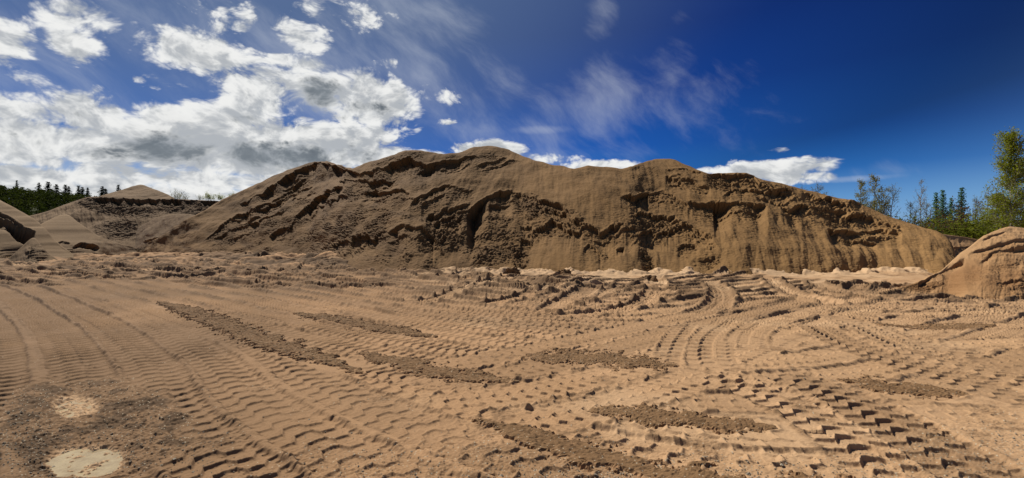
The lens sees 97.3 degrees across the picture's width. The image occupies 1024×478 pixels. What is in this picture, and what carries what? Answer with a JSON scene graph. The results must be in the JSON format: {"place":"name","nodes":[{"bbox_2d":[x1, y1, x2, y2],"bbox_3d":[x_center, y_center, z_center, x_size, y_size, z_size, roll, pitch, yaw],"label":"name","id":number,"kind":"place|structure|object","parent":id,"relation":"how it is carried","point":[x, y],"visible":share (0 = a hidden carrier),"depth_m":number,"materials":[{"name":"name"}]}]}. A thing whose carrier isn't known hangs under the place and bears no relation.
{"place":"outdoors","nodes":[
{"label":"outdoors","id":0,"kind":"place"},
{"bbox_2d":[30,203,48,213],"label":"hill","id":1,"kind":"structure","parent":0,"point":[34,208],"depth_m":253.11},
{"bbox_2d":[0,185,99,215],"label":"forest","id":2,"kind":"object","parent":1,"relation":"on","point":[22,199],"visible":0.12,"depth_m":256.79,"materials":[{"name":"green plant"}]},
{"bbox_2d":[43,182,52,191],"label":"fir tree","id":3,"kind":"object","parent":2,"relation":"on","point":[47,186],"visible":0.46,"depth_m":301.77,"materials":[{"name":"green plant"}]},
{"bbox_2d":[53,184,58,194],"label":"fir tree","id":4,"kind":"object","parent":1,"relation":"on","point":[56,190],"visible":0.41,"depth_m":301.64,"materials":[{"name":"green plant"}]},
{"bbox_2d":[78,187,86,196],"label":"fir tree","id":5,"kind":"object","parent":1,"relation":"on","point":[82,191],"visible":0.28,"depth_m":291.82,"materials":[{"name":"green plant"}]},
{"bbox_2d":[97,186,104,195],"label":"fir tree","id":6,"kind":"object","parent":1,"relation":"on","point":[102,191],"visible":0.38,"depth_m":283.62,"materials":[{"name":"green plant"}]},
{"bbox_2d":[30,196,218,247],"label":"terrace","id":7,"kind":"structure","parent":0,"point":[120,220],"depth_m":82.14,"materials":[{"name":"brown sand"}]},
{"bbox_2d":[100,185,173,198],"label":"sand mound","id":8,"kind":"object","parent":7,"relation":"on","point":[143,191],"visible":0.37,"depth_m":98.64,"materials":[{"name":"beige sand"}]},
{"bbox_2d":[171,190,185,198],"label":"shrub","id":9,"kind":"object","parent":7,"relation":"on","point":[179,197],"visible":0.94,"depth_m":87.96,"materials":[{"name":"green plant"}]},
{"bbox_2d":[202,190,215,200],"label":"shrub","id":10,"kind":"object","parent":7,"relation":"on","point":[208,197],"visible":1,"depth_m":87.70,"materials":[{"name":"green plant"}]},
{"bbox_2d":[0,250,1023,477],"bbox_3d":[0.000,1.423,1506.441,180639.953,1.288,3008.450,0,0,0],"label":"ground","id":11,"kind":"structure","parent":0,"point":[768,340],"depth_m":5.90,"materials":[{"name":"beige sand"}]},
{"bbox_2d":[55,401,91,417],"bbox_3d":[-4.506,1.755,4.663,0.622,0.001,0.852,0,0,0],"label":"sand patch","id":12,"kind":"object","parent":11,"relation":"on","point":[72,414],"visible":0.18,"depth_m":4.69,"materials":[{"name":"beige sand"}]},
{"bbox_2d":[45,449,122,476],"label":"sand patch","id":13,"kind":"object","parent":11,"relation":"on","point":[61,469],"visible":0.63,"depth_m":3.54,"materials":[{"name":"beige sand"}]},
{"bbox_2d":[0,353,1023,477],"bbox_3d":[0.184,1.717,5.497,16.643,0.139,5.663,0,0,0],"label":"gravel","id":14,"kind":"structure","parent":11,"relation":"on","point":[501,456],"depth_m":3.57,"materials":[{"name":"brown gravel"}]},
{"bbox_2d":[136,146,954,273],"bbox_3d":[-7.602,-3.167,46.376,77.214,11.574,36.103,0,0,38],"label":"sand pile","id":15,"kind":"object","parent":11,"relation":"on","point":[495,207],"visible":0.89,"depth_m":28.02,"materials":[{"name":"brown sand"}]},
{"bbox_2d":[503,266,520,273],"bbox_3d":[-0.045,1.466,20.323,0.797,0.449,0.604,0,0,-17],"label":"soil clod","id":16,"kind":"object","parent":15,"relation":"on","point":[514,269],"visible":0.75,"depth_m":20.16,"materials":[{"name":"brown soil"}]},
{"bbox_2d":[558,269,570,273],"bbox_3d":[2.351,1.521,20.336,0.641,0.362,0.669,0,0,0],"label":"soil clod","id":17,"kind":"object","parent":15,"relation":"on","point":[567,271],"visible":0.68,"depth_m":20.18,"materials":[{"name":"brown soil"}]},
{"bbox_2d":[471,418,876,477],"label":"soil strip","id":18,"kind":"object","parent":11,"relation":"on","point":[581,455],"visible":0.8,"depth_m":3.51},
{"bbox_2d":[0,0,1023,226],"label":"sky","id":19,"kind":"structure","parent":0,"point":[191,97],"materials":[{"name":"blue"}]},
{"bbox_2d":[943,234,977,257],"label":"embankment","id":20,"kind":"structure","parent":0,"point":[960,244],"depth_m":35.55,"materials":[{"name":"brown sand"}]},
{"label":"terrain","id":21,"kind":"structure","parent":0,"visible":0},
{"bbox_2d":[8,238,56,262],"bbox_3d":[-33.072,1.248,31.123,11.736,2.670,2.306,0,0,42],"label":"sand heap","id":22,"kind":"object","parent":21,"relation":"on","point":[33,250],"visible":0.43,"depth_m":29.96,"materials":[{"name":"beige sand"}]},
{"bbox_2d":[0,200,73,259],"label":"sand heap","id":23,"kind":"object","parent":21,"relation":"on","point":[19,229],"visible":0.52,"depth_m":36.55,"materials":[{"name":"beige sand"}]},
{"bbox_2d":[41,214,136,255],"bbox_3d":[-41.619,-0.014,43.051,7.705,4.880,26.251,0,0,-33],"label":"sand heap","id":24,"kind":"object","parent":21,"relation":"on","point":[70,233],"visible":0.5,"depth_m":41.39,"materials":[{"name":"beige sand"}]},
{"bbox_2d":[134,214,194,247],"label":"sand fan","id":25,"kind":"object","parent":21,"relation":"on","point":[152,230],"visible":0.27,"depth_m":66.96},
{"bbox_2d":[156,301,363,373],"bbox_3d":[-5.788,1.737,9.065,10.332,0.159,0.996,0,0,40],"label":"soil strip","id":26,"kind":"object","parent":21,"relation":"on","point":[257,337],"visible":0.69,"depth_m":7.86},
{"bbox_2d":[293,312,437,337],"bbox_3d":[-3.167,1.742,9.193,4.528,0.154,1.014,0,0,33],"label":"soil strip","id":27,"kind":"object","parent":21,"relation":"on","point":[370,325],"visible":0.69,"depth_m":8.98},
{"bbox_2d":[356,351,519,383],"bbox_3d":[-1.143,1.751,6.069,2.975,0.128,0.898,0,0,31],"label":"soil strip","id":28,"kind":"object","parent":21,"relation":"on","point":[416,366],"visible":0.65,"depth_m":5.91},
{"bbox_2d":[521,347,678,371],"bbox_3d":[1.145,1.747,6.455,2.385,0.128,1.428,0,0,10],"label":"soil strip","id":29,"kind":"object","parent":21,"relation":"on","point":[570,355],"visible":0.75,"depth_m":6.41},
{"bbox_2d":[639,275,657,281],"bbox_3d":[5.649,1.698,18.670,0.803,0.438,0.738,0,0,0],"label":"soil clod","id":30,"kind":"object","parent":21,"relation":"on","point":[652,278],"visible":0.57,"depth_m":18.52,"materials":[{"name":"brown soil"}]},
{"bbox_2d":[587,402,776,436],"bbox_3d":[1.540,1.745,4.329,1.821,0.133,0.746,0,0,15],"label":"soil strip","id":31,"kind":"object","parent":21,"relation":"on","point":[644,414],"visible":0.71,"depth_m":4.27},
{"bbox_2d":[811,180,833,195],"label":"bare tree","id":32,"kind":"object","parent":21,"relation":"on","point":[820,188],"visible":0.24,"depth_m":56.10,"materials":[{"name":"brown plant"}]},
{"bbox_2d":[854,178,875,207],"bbox_3d":[39.054,-2.422,49.895,3.016,8.798,2.699,0,0,17],"label":"bare tree","id":33,"kind":"object","parent":21,"relation":"on","point":[861,200],"visible":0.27,"depth_m":49.87,"materials":[{"name":"brown plant"}]},
{"bbox_2d":[856,173,894,215],"bbox_3d":[41.570,-2.775,51.010,3.601,9.550,3.223,0,0,-21],"label":"bare tree","id":34,"kind":"object","parent":21,"relation":"on","point":[877,203],"visible":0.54,"depth_m":50.74,"materials":[{"name":"brown plant"}]},
{"bbox_2d":[876,184,904,217],"bbox_3d":[40.900,-2.085,48.729,2.747,8.100,2.556,0,0,16],"label":"bare tree","id":35,"kind":"object","parent":21,"relation":"on","point":[887,210],"visible":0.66,"depth_m":48.83,"materials":[{"name":"grey plant"}]},
{"bbox_2d":[837,373,968,399],"bbox_3d":[4.519,1.756,5.248,1.222,0.120,0.916,0,0,30],"label":"soil strip","id":36,"kind":"object","parent":21,"relation":"on","point":[908,388],"visible":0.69,"depth_m":5.17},
{"bbox_2d":[903,201,926,223],"bbox_3d":[43.539,-1.240,48.870,2.184,6.291,2.347,0,0,12],"label":"bare tree","id":37,"kind":"object","parent":21,"relation":"on","point":[909,203],"visible":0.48,"depth_m":48.94,"materials":[{"name":"grey plant"}]},
{"bbox_2d":[912,179,932,226],"bbox_3d":[42.666,-2.240,46.942,2.170,8.402,1.840,0,0,4],"label":"birch tree","id":38,"kind":"object","parent":21,"relation":"on","point":[919,197],"visible":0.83,"depth_m":46.94,"materials":[{"name":"green plant"}]},
{"bbox_2d":[888,201,958,230],"bbox_3d":[37.838,-0.829,43.504,5.381,5.952,6.961,0,0,-12],"label":"shrub","id":39,"kind":"object","parent":21,"relation":"on","point":[928,219],"visible":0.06,"depth_m":41.46,"materials":[{"name":"green plant"}]},
{"bbox_2d":[903,216,948,229],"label":"shrub","id":40,"kind":"object","parent":21,"relation":"on","point":[927,223],"visible":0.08,"depth_m":42.36,"materials":[{"name":"green plant"}]},
{"bbox_2d":[917,200,935,228],"bbox_3d":[46.276,-1.237,50.273,2.344,6.285,2.182,0,0,-15],"label":"bare tree","id":41,"kind":"object","parent":21,"relation":"on","point":[927,206],"visible":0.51,"depth_m":50.11,"materials":[{"name":"grey plant"}]},
{"bbox_2d":[928,192,940,230],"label":"larch tree","id":42,"kind":"object","parent":21,"relation":"on","point":[935,200],"visible":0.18,"depth_m":53.96,"materials":[{"name":"green plant"}]},
{"bbox_2d":[875,321,997,330],"bbox_3d":[8.451,1.736,8.895,2.772,0.145,1.120,0,0,0],"label":"soil strip","id":43,"kind":"object","parent":21,"relation":"on","point":[946,326],"visible":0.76,"depth_m":8.78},
{"bbox_2d":[932,190,950,232],"bbox_3d":[49.686,-1.885,51.880,2.467,7.659,2.367,0,0,18],"label":"larch tree","id":44,"kind":"object","parent":21,"relation":"on","point":[942,206],"visible":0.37,"depth_m":51.91,"materials":[{"name":"green plant"}]},
{"bbox_2d":[909,210,981,237],"bbox_3d":[41.056,-0.365,41.789,5.748,4.862,7.436,0,0,-35],"label":"shrub","id":45,"kind":"object","parent":21,"relation":"on","point":[941,226],"visible":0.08,"depth_m":41.25,"materials":[{"name":"green plant"}]},
{"bbox_2d":[934,207,967,232],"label":"shrub","id":46,"kind":"object","parent":21,"relation":"on","point":[947,221],"visible":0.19,"depth_m":45.72,"materials":[{"name":"green plant"}]},
{"bbox_2d":[947,198,955,226],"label":"larch tree","id":47,"kind":"object","parent":21,"relation":"on","point":[950,205],"visible":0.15,"depth_m":53.95,"materials":[{"name":"green plant"}]},
{"bbox_2d":[894,216,1009,228],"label":"forest","id":48,"kind":"object","parent":21,"relation":"on","point":[922,221],"visible":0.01,"depth_m":113.57,"materials":[{"name":"green plant"}]},
{"bbox_2d":[890,227,1023,299],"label":"sand heap","id":49,"kind":"object","parent":21,"relation":"on","point":[990,265],"visible":0.61,"depth_m":14.48,"materials":[{"name":"beige sand"}]},
{"bbox_2d":[932,215,988,237],"bbox_3d":[40.290,-0.229,41.202,6.536,4.541,5.053,0,0,8],"label":"shrub","id":50,"kind":"object","parent":21,"relation":"on","point":[948,233],"visible":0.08,"depth_m":41.01,"materials":[{"name":"green plant"}]},
{"bbox_2d":[952,187,972,228],"bbox_3d":[50.949,-1.969,51.138,2.777,7.837,2.664,0,0,14],"label":"larch tree","id":51,"kind":"object","parent":21,"relation":"on","point":[962,198],"visible":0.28,"depth_m":50.92,"materials":[{"name":"green plant"}]},
{"bbox_2d":[939,208,985,238],"bbox_3d":[43.511,-0.626,40.558,6.092,5.476,7.881,0,0,-12],"label":"shrub","id":52,"kind":"object","parent":21,"relation":"on","point":[955,226],"visible":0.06,"depth_m":42.33,"materials":[{"name":"green plant"}]},
{"bbox_2d":[944,196,983,230],"bbox_3d":[46.065,-1.184,45.728,3.747,6.759,4.077,0,0,-11],"label":"shrub","id":53,"kind":"object","parent":21,"relation":"on","point":[965,211],"visible":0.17,"depth_m":45.64,"materials":[{"name":"green plant"}]},
{"bbox_2d":[936,213,1002,237],"bbox_3d":[41.249,-0.546,40.108,7.609,5.287,5.882,0,0,43],"label":"shrub","id":54,"kind":"object","parent":21,"relation":"on","point":[964,232],"visible":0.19,"depth_m":39.93,"materials":[{"name":"green plant"}]},
{"bbox_2d":[956,201,992,228],"bbox_3d":[45.719,-0.658,44.360,3.154,5.963,5.780,0,0,40],"label":"shrub","id":55,"kind":"object","parent":21,"relation":"on","point":[975,215],"visible":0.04,"depth_m":43.58,"materials":[{"name":"green plant"}]},
{"bbox_2d":[927,210,1023,235],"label":"shrub","id":56,"kind":"object","parent":21,"relation":"on","point":[973,225],"visible":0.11,"depth_m":40.84,"materials":[{"name":"green plant"}]},
{"bbox_2d":[969,195,984,223],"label":"bare tree","id":57,"kind":"object","parent":21,"relation":"on","point":[976,202],"visible":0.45,"depth_m":46.95,"materials":[{"name":"grey plant"}]},
{"bbox_2d":[961,214,996,238],"bbox_3d":[42.393,-0.472,39.338,7.360,5.113,5.689,0,0,-22],"label":"shrub","id":58,"kind":"object","parent":21,"relation":"on","point":[983,230],"visible":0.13,"depth_m":39.49,"materials":[{"name":"green plant"}]},
{"bbox_2d":[978,193,989,216],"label":"bare tree","id":59,"kind":"object","parent":21,"relation":"on","point":[984,206],"visible":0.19,"depth_m":48.01,"materials":[{"name":"grey plant"}]},
{"bbox_2d":[969,193,1023,237],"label":"shrub","id":60,"kind":"object","parent":21,"relation":"on","point":[989,214],"visible":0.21,"depth_m":39.15,"materials":[{"name":"green plant"}]},
{"bbox_2d":[981,126,1023,231],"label":"birch tree","id":61,"kind":"object","parent":21,"relation":"on","point":[1012,169],"visible":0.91,"depth_m":35.95,"materials":[{"name":"green plant"}]},
{"bbox_2d":[995,133,1023,202],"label":"birch tree","id":62,"kind":"object","parent":21,"relation":"on","point":[1021,164],"visible":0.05,"depth_m":40.73,"materials":[{"name":"green plant"}]}
]}

